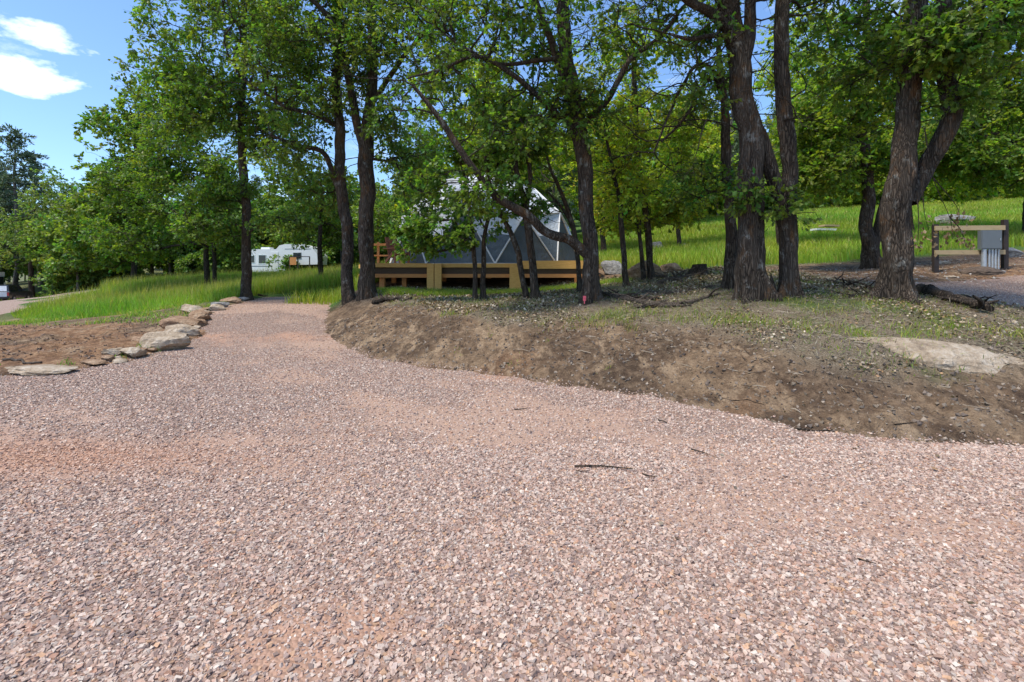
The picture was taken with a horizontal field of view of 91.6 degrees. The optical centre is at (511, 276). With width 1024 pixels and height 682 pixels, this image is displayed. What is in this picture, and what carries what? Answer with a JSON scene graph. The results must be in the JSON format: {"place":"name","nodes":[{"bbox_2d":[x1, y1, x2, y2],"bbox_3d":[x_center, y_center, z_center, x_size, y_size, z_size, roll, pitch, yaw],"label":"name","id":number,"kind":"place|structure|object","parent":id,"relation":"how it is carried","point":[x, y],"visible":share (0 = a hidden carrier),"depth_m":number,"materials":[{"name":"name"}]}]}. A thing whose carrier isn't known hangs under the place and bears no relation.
{"place":"outdoors","nodes":[
{"label":"outdoors","id":0,"kind":"place"},
{"bbox_2d":[0,288,99,313],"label":"gravel road","id":1,"kind":"structure","parent":0,"point":[6,306],"depth_m":27.80,"materials":[{"name":"gravel"}]},
{"bbox_2d":[0,284,31,300],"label":"parked car","id":2,"kind":"object","parent":1,"relation":"on","point":[12,291],"visible":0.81,"depth_m":45.17,"materials":[{"name":"black paint"}]},
{"bbox_2d":[0,278,1023,681],"bbox_3d":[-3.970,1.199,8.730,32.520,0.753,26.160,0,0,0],"label":"gravel driveway","id":3,"kind":"structure","parent":0,"point":[444,428],"depth_m":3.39,"materials":[{"name":"gravel"}]},
{"bbox_2d":[5,364,78,375],"bbox_3d":[-7.715,1.518,8.114,1.253,0.169,0.607,0,0,10],"label":"boulder","id":4,"kind":"object","parent":3,"relation":"on","point":[39,370],"visible":0.97,"depth_m":7.92,"materials":[{"name":"stone"}]},
{"bbox_2d":[80,359,107,364],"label":"boulder","id":5,"kind":"object","parent":3,"relation":"on","point":[92,361],"visible":0.88,"depth_m":8.72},
{"bbox_2d":[119,347,147,357],"bbox_3d":[-7.295,1.458,9.554,0.431,0.254,0.397,0,0,0],"label":"boulder","id":6,"kind":"object","parent":3,"relation":"on","point":[133,352],"visible":0.86,"depth_m":9.44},
{"bbox_2d":[138,331,190,350],"bbox_3d":[-7.233,1.388,10.369,0.996,0.511,0.582,0,0,0],"label":"boulder","id":7,"kind":"object","parent":3,"relation":"on","point":[168,340],"visible":0.84,"depth_m":10.24,"materials":[{"name":"stone"}]},
{"bbox_2d":[188,310,211,319],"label":"boulder","id":8,"kind":"object","parent":3,"relation":"on","point":[200,314],"visible":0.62,"depth_m":13.65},
{"bbox_2d":[220,296,240,303],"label":"boulder","id":9,"kind":"object","parent":3,"relation":"on","point":[236,300],"visible":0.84,"depth_m":17.57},
{"bbox_2d":[10,257,1023,627],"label":"leaf litter","id":10,"kind":"object","parent":3,"relation":"on","point":[436,303],"visible":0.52,"depth_m":9.32,"materials":[{"name":"plant"}]},
{"bbox_2d":[0,191,1023,445],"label":"ground","id":11,"kind":"structure","parent":0,"point":[666,373],"depth_m":7.45,"materials":[{"name":"soil"}]},
{"bbox_2d":[0,196,25,280],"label":"oak tree","id":12,"kind":"object","parent":11,"relation":"on","point":[8,272],"visible":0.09,"depth_m":58.48,"materials":[{"name":"green plant"}]},
{"bbox_2d":[0,123,41,284],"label":"pine tree","id":13,"kind":"object","parent":11,"relation":"on","point":[7,205],"visible":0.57,"depth_m":55.84,"materials":[{"name":"green plant"}]},
{"bbox_2d":[0,195,63,288],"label":"oak tree","id":14,"kind":"object","parent":11,"relation":"on","point":[26,267],"visible":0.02,"depth_m":55.41,"materials":[{"name":"green plant"}]},
{"bbox_2d":[12,227,53,268],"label":"oak tree","id":15,"kind":"object","parent":11,"relation":"on","point":[32,252],"visible":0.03,"depth_m":49.43,"materials":[{"name":"green plant"}]},
{"bbox_2d":[10,148,63,282],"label":"tree","id":16,"kind":"object","parent":11,"relation":"on","point":[29,162],"visible":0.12,"depth_m":69.88,"materials":[{"name":"plant"}]},
{"bbox_2d":[0,166,84,297],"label":"oak tree","id":17,"kind":"object","parent":11,"relation":"on","point":[46,201],"visible":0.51,"depth_m":50.51,"materials":[{"name":"green plant"}]},
{"bbox_2d":[25,273,70,294],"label":"shrub","id":18,"kind":"object","parent":11,"relation":"on","point":[61,288],"visible":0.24,"depth_m":46.33,"materials":[{"name":"green plant"}]},
{"bbox_2d":[25,206,102,290],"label":"oak tree","id":19,"kind":"object","parent":11,"relation":"on","point":[52,235],"visible":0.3,"depth_m":43.54,"materials":[{"name":"green plant"}]},
{"bbox_2d":[40,263,102,292],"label":"shrub","id":20,"kind":"object","parent":11,"relation":"on","point":[87,274],"visible":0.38,"depth_m":45.14,"materials":[{"name":"green plant"}]},
{"bbox_2d":[66,269,108,288],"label":"shrub","id":21,"kind":"object","parent":11,"relation":"on","point":[96,282],"visible":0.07,"depth_m":46.56,"materials":[{"name":"green plant"}]},
{"bbox_2d":[51,178,139,262],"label":"oak tree","id":22,"kind":"object","parent":11,"relation":"on","point":[63,195],"visible":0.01,"depth_m":46.94,"materials":[{"name":"green plant"}]},
{"bbox_2d":[101,347,122,355],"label":"edging stone","id":23,"kind":"object","parent":11,"relation":"on","point":[115,351],"visible":0.69,"depth_m":9.33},
{"bbox_2d":[97,265,139,280],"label":"shrub","id":24,"kind":"object","parent":11,"relation":"on","point":[102,274],"visible":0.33,"depth_m":47.00,"materials":[{"name":"green plant"}]},
{"bbox_2d":[48,59,193,277],"bbox_3d":[-23.569,-6.250,31.163,8.696,13.990,7.480,0,0,0],"label":"oak tree","id":25,"kind":"object","parent":11,"relation":"on","point":[101,120],"visible":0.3,"depth_m":29.60,"materials":[{"name":"green plant"}]},
{"bbox_2d":[87,204,175,271],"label":"oak tree","id":26,"kind":"object","parent":11,"relation":"on","point":[172,257],"visible":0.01,"depth_m":45.62,"materials":[{"name":"green plant"}]},
{"bbox_2d":[72,93,257,285],"bbox_3d":[-17.828,-4.398,26.210,8.666,10.560,6.846,0,0,0],"label":"oak tree","id":27,"kind":"object","parent":11,"relation":"on","point":[154,181],"visible":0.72,"depth_m":25.16,"materials":[{"name":"green plant"}]},
{"bbox_2d":[139,202,200,275],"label":"oak tree","id":28,"kind":"object","parent":11,"relation":"on","point":[168,265],"visible":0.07,"depth_m":48.71,"materials":[{"name":"green plant"}]},
{"bbox_2d":[164,324,200,335],"bbox_3d":[-7.788,1.290,11.810,0.758,0.363,0.541,0,0,-21],"label":"boulder","id":29,"kind":"object","parent":11,"relation":"on","point":[190,330],"visible":0.5,"depth_m":11.64,"materials":[{"name":"stone"}]},
{"bbox_2d":[159,315,208,328],"bbox_3d":[-8.521,1.176,12.875,0.975,0.368,0.732,0,0,0],"label":"boulder","id":30,"kind":"object","parent":11,"relation":"on","point":[173,320],"visible":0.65,"depth_m":12.65,"materials":[{"name":"stone"}]},
{"bbox_2d":[180,304,200,312],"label":"boulder","id":31,"kind":"object","parent":11,"relation":"on","point":[188,307],"visible":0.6,"depth_m":16.04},
{"bbox_2d":[0,258,389,319],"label":"tall grass","id":32,"kind":"structure","parent":11,"relation":"on","point":[116,296],"depth_m":22.35,"materials":[{"name":"plant"}]},
{"bbox_2d":[173,253,220,275],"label":"shrub","id":33,"kind":"object","parent":11,"relation":"on","point":[183,264],"visible":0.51,"depth_m":45.99,"materials":[{"name":"green plant"}]},
{"bbox_2d":[183,249,210,272],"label":"shrub","id":34,"kind":"object","parent":11,"relation":"on","point":[199,264],"visible":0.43,"depth_m":47.15,"materials":[{"name":"green plant"}]},
{"bbox_2d":[190,247,233,272],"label":"shrub","id":35,"kind":"object","parent":11,"relation":"on","point":[218,258],"visible":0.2,"depth_m":47.29,"materials":[{"name":"green plant"}]},
{"bbox_2d":[108,0,323,299],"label":"oak tree","id":36,"kind":"object","parent":11,"relation":"on","point":[204,116],"visible":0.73,"depth_m":18.06,"materials":[{"name":"green plant"}]},
{"bbox_2d":[182,203,260,252],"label":"oak tree","id":37,"kind":"object","parent":11,"relation":"on","point":[201,247],"visible":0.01,"depth_m":50.40,"materials":[{"name":"green plant"}]},
{"bbox_2d":[182,139,267,281],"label":"oak tree","id":38,"kind":"object","parent":11,"relation":"on","point":[216,171],"visible":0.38,"depth_m":24.73,"materials":[{"name":"green plant"}]},
{"bbox_2d":[210,243,262,271],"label":"shrub","id":39,"kind":"object","parent":11,"relation":"on","point":[236,265],"visible":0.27,"depth_m":47.43,"materials":[{"name":"green plant"}]},
{"bbox_2d":[251,186,300,245],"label":"oak tree","id":40,"kind":"object","parent":11,"relation":"on","point":[267,203],"visible":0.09,"depth_m":56.79,"materials":[{"name":"green plant"}]},
{"bbox_2d":[263,254,303,271],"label":"shrub","id":41,"kind":"object","parent":11,"relation":"on","point":[286,261],"visible":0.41,"depth_m":45.09,"materials":[{"name":"green plant"}]},
{"bbox_2d":[251,244,327,272],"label":"travel trailer","id":42,"kind":"object","parent":11,"relation":"on","point":[261,256],"visible":0.39,"depth_m":46.00,"materials":[{"name":"white paint"}]},
{"bbox_2d":[260,202,324,248],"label":"oak tree","id":43,"kind":"object","parent":11,"relation":"on","point":[277,241],"visible":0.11,"depth_m":50.50,"materials":[{"name":"green plant"}]},
{"bbox_2d":[289,256,309,270],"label":"display board","id":44,"kind":"object","parent":11,"relation":"on","point":[292,260],"visible":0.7,"depth_m":44.57,"materials":[{"name":"brown wood"}]},
{"bbox_2d":[248,142,358,273],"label":"oak tree","id":45,"kind":"object","parent":11,"relation":"on","point":[328,231],"visible":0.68,"depth_m":23.85,"materials":[{"name":"green plant"}]},
{"bbox_2d":[186,0,423,305],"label":"oak tree","id":46,"kind":"object","parent":11,"relation":"on","point":[333,108],"visible":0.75,"depth_m":14.14,"materials":[{"name":"green plant"}]},
{"bbox_2d":[284,242,336,269],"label":"shrub","id":47,"kind":"object","parent":11,"relation":"on","point":[329,253],"visible":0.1,"depth_m":48.58,"materials":[{"name":"green plant"}]},
{"bbox_2d":[312,169,359,266],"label":"oak tree","id":48,"kind":"object","parent":11,"relation":"on","point":[352,198],"visible":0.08,"depth_m":51.94,"materials":[{"name":"green plant"}]},
{"bbox_2d":[255,0,483,300],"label":"oak tree","id":49,"kind":"object","parent":11,"relation":"on","point":[369,125],"visible":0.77,"depth_m":13.96,"materials":[{"name":"green plant"}]},
{"bbox_2d":[350,177,399,260],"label":"oak tree","id":50,"kind":"object","parent":11,"relation":"on","point":[378,195],"visible":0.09,"depth_m":45.83,"materials":[{"name":"green plant"}]},
{"bbox_2d":[374,246,387,262],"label":"shrub","id":51,"kind":"object","parent":11,"relation":"on","point":[382,252],"visible":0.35,"depth_m":50.80,"materials":[{"name":"green plant"}]},
{"bbox_2d":[371,294,412,303],"bbox_3d":[-3.191,0.615,13.288,0.547,0.292,1.515,0,0,-42],"label":"fallen log","id":52,"kind":"object","parent":11,"relation":"on","point":[380,300],"visible":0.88,"depth_m":13.59,"materials":[{"name":"wood"}]},
{"bbox_2d":[350,102,464,241],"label":"oak tree","id":53,"kind":"object","parent":11,"relation":"on","point":[381,230],"visible":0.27,"depth_m":26.59,"materials":[{"name":"green plant"}]},
{"bbox_2d":[384,160,460,223],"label":"oak tree","id":54,"kind":"object","parent":11,"relation":"on","point":[395,206],"visible":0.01,"depth_m":39.80,"materials":[{"name":"green plant"}]},
{"bbox_2d":[382,91,536,299],"bbox_3d":[-0.880,-1.977,12.808,3.728,5.373,3.658,0,0,36],"label":"oak sapling","id":55,"kind":"object","parent":11,"relation":"on","point":[417,229],"visible":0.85,"depth_m":12.21,"materials":[{"name":"green plant"}]},
{"bbox_2d":[359,248,600,288],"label":"wooden deck","id":56,"kind":"structure","parent":11,"relation":"on","point":[435,274],"depth_m":16.02,"materials":[{"name":"wood"}]},
{"bbox_2d":[374,242,387,262],"bbox_3d":[-4.700,-0.911,19.690,2.400,0.947,0.180,0,0,0],"label":"handrail","id":57,"kind":"object","parent":56,"relation":"on","point":[378,245],"visible":0.16,"depth_m":19.69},
{"bbox_2d":[383,237,409,262],"bbox_3d":[-3.951,-0.905,17.101,0.682,0.935,0.720,0,0,38],"label":"garden chair","id":58,"kind":"object","parent":56,"relation":"on","point":[390,248],"visible":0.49,"depth_m":17.09,"materials":[{"name":"red wood"}]},
{"bbox_2d":[389,175,574,263],"bbox_3d":[-1.100,-2.334,20.300,7.676,3.847,7.718,0,0,0],"label":"dome tent","id":59,"kind":"object","parent":56,"relation":"on","point":[501,250],"visible":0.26,"depth_m":17.14,"materials":[{"name":"white fabric"}]},
{"bbox_2d":[404,131,566,298],"bbox_3d":[-0.662,-1.756,12.434,4.070,4.909,2.075,0,0,-33],"label":"oak sapling","id":60,"kind":"object","parent":11,"relation":"on","point":[498,230],"visible":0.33,"depth_m":12.55,"materials":[{"name":"green plant"}]},
{"bbox_2d":[407,41,575,189],"bbox_3d":[-1.005,-7.439,30.079,10.346,13.454,7.528,0,0,0],"label":"oak tree","id":61,"kind":"object","parent":11,"relation":"on","point":[553,147],"visible":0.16,"depth_m":29.16,"materials":[{"name":"green plant"}]},
{"bbox_2d":[422,22,586,299],"bbox_3d":[-0.035,-2.616,11.599,2.531,6.612,4.472,0,0,36],"label":"oak sapling","id":62,"kind":"object","parent":11,"relation":"on","point":[534,287],"visible":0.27,"depth_m":11.88,"materials":[{"name":"green plant"}]},
{"bbox_2d":[460,115,554,299],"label":"oak sapling","id":63,"kind":"object","parent":11,"relation":"on","point":[509,195],"visible":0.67,"depth_m":11.80,"materials":[{"name":"green plant"}]},
{"bbox_2d":[0,269,1023,384],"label":"short grass","id":64,"kind":"structure","parent":11,"relation":"on","point":[432,291],"depth_m":8.91,"materials":[{"name":"plant"}]},
{"bbox_2d":[0,256,1023,444],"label":"soil clods","id":65,"kind":"object","parent":11,"relation":"on","point":[918,422],"visible":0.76,"depth_m":7.40,"materials":[{"name":"soil"}]},
{"bbox_2d":[341,0,718,304],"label":"oak tree","id":66,"kind":"object","parent":11,"relation":"on","point":[570,85],"visible":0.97,"depth_m":9.96,"materials":[{"name":"green plant"}]},
{"bbox_2d":[519,108,581,291],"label":"oak sapling","id":67,"kind":"object","parent":11,"relation":"on","point":[537,159],"visible":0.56,"depth_m":12.75,"materials":[{"name":"green plant"}]},
{"bbox_2d":[527,116,578,223],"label":"pine tree","id":68,"kind":"object","parent":11,"relation":"on","point":[554,192],"visible":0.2,"depth_m":37.45,"materials":[{"name":"plant"}]},
{"bbox_2d":[536,178,579,226],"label":"oak tree","id":69,"kind":"object","parent":11,"relation":"on","point":[575,203],"visible":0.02,"depth_m":41.18,"materials":[{"name":"green plant"}]},
{"bbox_2d":[540,53,651,251],"bbox_3d":[4.646,-6.755,27.931,6.796,11.438,6.563,0,0,0],"label":"oak tree","id":70,"kind":"object","parent":11,"relation":"on","point":[603,242],"visible":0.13,"depth_m":27.87,"materials":[{"name":"green plant"}]},
{"bbox_2d":[601,260,621,274],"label":"boulder","id":71,"kind":"object","parent":11,"relation":"on","point":[613,267],"visible":0.77,"depth_m":17.73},
{"bbox_2d":[562,84,662,286],"bbox_3d":[2.524,-2.209,12.931,2.914,5.194,2.732,0,0,0],"label":"oak tree","id":72,"kind":"object","parent":11,"relation":"on","point":[627,197],"visible":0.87,"depth_m":12.67,"materials":[{"name":"green plant"}]},
{"bbox_2d":[602,288,659,299],"bbox_3d":[2.319,0.349,10.442,0.711,0.251,1.503,0,0,-41],"label":"fallen branch","id":73,"kind":"object","parent":11,"relation":"on","point":[607,294],"visible":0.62,"depth_m":10.40,"materials":[{"name":"wood"}]},
{"bbox_2d":[616,66,662,187],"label":"pine tree","id":74,"kind":"object","parent":11,"relation":"on","point":[642,81],"visible":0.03,"depth_m":42.94,"materials":[{"name":"plant"}]},
{"bbox_2d":[571,1,719,279],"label":"oak tree","id":75,"kind":"object","parent":11,"relation":"on","point":[677,218],"visible":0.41,"depth_m":14.21,"materials":[{"name":"green plant"}]},
{"bbox_2d":[628,260,663,278],"bbox_3d":[4.168,-0.179,15.937,1.224,0.706,0.835,0,0,0],"label":"boulder","id":76,"kind":"object","parent":11,"relation":"on","point":[634,271],"visible":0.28,"depth_m":15.61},
{"bbox_2d":[284,195,1023,304],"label":"meadow grass","id":77,"kind":"structure","parent":11,"relation":"on","point":[706,243],"depth_m":25.63,"materials":[{"name":"plant"}]},
{"bbox_2d":[633,299,690,307],"bbox_3d":[2.814,0.514,9.399,1.042,0.192,0.390,0,0,10],"label":"fallen branch","id":78,"kind":"object","parent":11,"relation":"on","point":[655,304],"visible":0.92,"depth_m":9.39,"materials":[{"name":"brown wood"}]},
{"bbox_2d":[610,287,720,303],"bbox_3d":[2.930,0.372,9.879,2.270,0.366,1.115,0,0,26],"label":"fallen branch","id":79,"kind":"object","parent":11,"relation":"on","point":[625,297],"visible":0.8,"depth_m":9.81,"materials":[{"name":"brown wood"}]},
{"bbox_2d":[645,267,694,281],"bbox_3d":[4.381,-0.072,14.753,0.969,0.390,4.479,0,0,0],"label":"fallen branch","id":80,"kind":"object","parent":11,"relation":"on","point":[665,276],"visible":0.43,"depth_m":13.50,"materials":[{"name":"brown wood"}]},
{"bbox_2d":[660,263,681,272],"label":"boulder","id":81,"kind":"object","parent":11,"relation":"on","point":[668,267],"visible":0.56,"depth_m":16.53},
{"bbox_2d":[642,284,718,293],"bbox_3d":[3.737,0.260,10.868,1.581,0.223,0.835,0,0,0],"label":"fallen branch","id":82,"kind":"object","parent":11,"relation":"on","point":[660,292],"visible":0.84,"depth_m":10.88,"materials":[{"name":"brown wood"}]},
{"bbox_2d":[657,267,710,284],"bbox_3d":[4.713,-0.016,13.327,0.632,0.499,2.785,0,0,42],"label":"fallen branch","id":83,"kind":"object","parent":11,"relation":"on","point":[669,279],"visible":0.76,"depth_m":13.24,"materials":[{"name":"brown wood"}]},
{"bbox_2d":[638,73,737,245],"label":"oak tree","id":84,"kind":"object","parent":11,"relation":"on","point":[712,139],"visible":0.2,"depth_m":26.24,"materials":[{"name":"green plant"}]},
{"bbox_2d":[645,116,733,222],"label":"oak tree","id":85,"kind":"object","parent":11,"relation":"on","point":[693,147],"visible":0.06,"depth_m":40.68,"materials":[{"name":"green plant"}]},
{"bbox_2d":[587,0,802,288],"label":"oak tree","id":86,"kind":"object","parent":11,"relation":"on","point":[727,175],"visible":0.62,"depth_m":10.66,"materials":[{"name":"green plant"}]},
{"bbox_2d":[685,264,708,275],"bbox_3d":[5.358,-0.124,14.418,0.856,0.516,0.710,0,0,31],"label":"tree stump","id":87,"kind":"object","parent":11,"relation":"on","point":[698,268],"visible":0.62,"depth_m":14.30,"materials":[{"name":"wood"}]},
{"bbox_2d":[706,192,723,216],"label":"shrub","id":88,"kind":"object","parent":11,"relation":"on","point":[721,204],"visible":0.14,"depth_m":48.01,"materials":[{"name":"green plant"}]},
{"bbox_2d":[708,68,759,197],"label":"pine tree","id":89,"kind":"object","parent":11,"relation":"on","point":[736,137],"visible":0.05,"depth_m":42.39,"materials":[{"name":"plant"}]},
{"bbox_2d":[574,0,898,303],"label":"oak tree","id":90,"kind":"object","parent":11,"relation":"on","point":[735,37],"visible":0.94,"depth_m":8.94,"materials":[{"name":"green plant"}]},
{"bbox_2d":[752,0,893,245],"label":"oak tree","id":91,"kind":"object","parent":11,"relation":"on","point":[797,78],"visible":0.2,"depth_m":23.09,"materials":[{"name":"green plant"}]},
{"bbox_2d":[825,193,852,207],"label":"shrub","id":92,"kind":"object","parent":11,"relation":"on","point":[844,203],"visible":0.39,"depth_m":44.44,"materials":[{"name":"green plant"}]},
{"bbox_2d":[824,271,875,289],"bbox_3d":[7.002,0.074,10.080,0.785,0.409,2.247,0,0,20],"label":"fallen branch","id":93,"kind":"object","parent":11,"relation":"on","point":[849,283],"visible":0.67,"depth_m":9.95,"materials":[{"name":"wood"}]},
{"bbox_2d":[768,0,971,268],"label":"oak tree","id":94,"kind":"object","parent":11,"relation":"on","point":[815,168],"visible":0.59,"depth_m":13.57,"materials":[{"name":"green plant"}]},
{"bbox_2d":[858,177,886,204],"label":"shrub","id":95,"kind":"object","parent":11,"relation":"on","point":[878,192],"visible":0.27,"depth_m":44.47,"materials":[{"name":"green plant"}]},
{"bbox_2d":[765,0,1023,304],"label":"oak tree","id":96,"kind":"object","parent":11,"relation":"on","point":[943,47],"visible":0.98,"depth_m":8.28,"materials":[{"name":"green plant"}]},
{"bbox_2d":[920,181,939,202],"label":"shrub","id":97,"kind":"object","parent":11,"relation":"on","point":[926,198],"visible":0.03,"depth_m":43.27,"materials":[{"name":"green plant"}]},
{"bbox_2d":[849,337,1023,374],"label":"rock slab","id":98,"kind":"object","parent":11,"relation":"on","point":[931,351],"visible":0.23,"depth_m":6.01,"materials":[{"name":"stone"}]},
{"bbox_2d":[868,38,1023,231],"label":"oak tree","id":99,"kind":"object","parent":11,"relation":"on","point":[957,190],"visible":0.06,"depth_m":23.98,"materials":[{"name":"green plant"}]},
{"bbox_2d":[934,214,975,222],"bbox_3d":[25.073,-3.150,27.926,1.706,0.835,1.554,0,0,0],"label":"boulder","id":100,"kind":"object","parent":11,"relation":"on","point":[939,217],"visible":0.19,"depth_m":27.89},
{"bbox_2d":[889,15,1023,231],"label":"oak tree","id":101,"kind":"object","parent":11,"relation":"on","point":[960,157],"visible":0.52,"depth_m":18.62,"materials":[{"name":"green plant"}]},
{"bbox_2d":[916,283,998,311],"bbox_3d":[7.411,0.302,8.614,0.608,0.471,1.984,0,0,6],"label":"fallen log","id":102,"kind":"object","parent":11,"relation":"on","point":[934,291],"visible":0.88,"depth_m":8.23,"materials":[{"name":"wood"}]},
{"bbox_2d":[928,179,1001,201],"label":"shrub","id":103,"kind":"object","parent":11,"relation":"on","point":[949,192],"visible":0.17,"depth_m":42.63,"materials":[{"name":"green plant"}]},
{"bbox_2d":[915,275,1023,307],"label":"gravel pad","id":104,"kind":"object","parent":11,"relation":"on","point":[1006,279],"visible":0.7,"depth_m":10.95,"materials":[{"name":"gravel"}]},
{"bbox_2d":[932,219,1008,272],"bbox_3d":[11.390,-0.683,12.313,1.702,1.470,0.276,0,0,6],"label":"utility stand","id":105,"kind":"object","parent":11,"relation":"on","point":[993,239],"visible":0.84,"depth_m":12.27,"materials":[{"name":"grey wood"}]},
{"bbox_2d":[958,266,1004,275],"bbox_3d":[11.510,-0.067,12.204,1.054,0.390,0.636,0,0,0],"label":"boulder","id":106,"kind":"object","parent":11,"relation":"on","point":[981,270],"visible":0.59,"depth_m":11.99,"materials":[{"name":"stone"}]},
{"bbox_2d":[1000,247,1023,256],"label":"boulder","id":107,"kind":"object","parent":11,"relation":"on","point":[1013,252],"visible":0.45,"depth_m":14.47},
{"bbox_2d":[0,0,1023,214],"label":"sky","id":108,"kind":"structure","parent":0,"point":[55,54],"materials":[{"name":"blue"}]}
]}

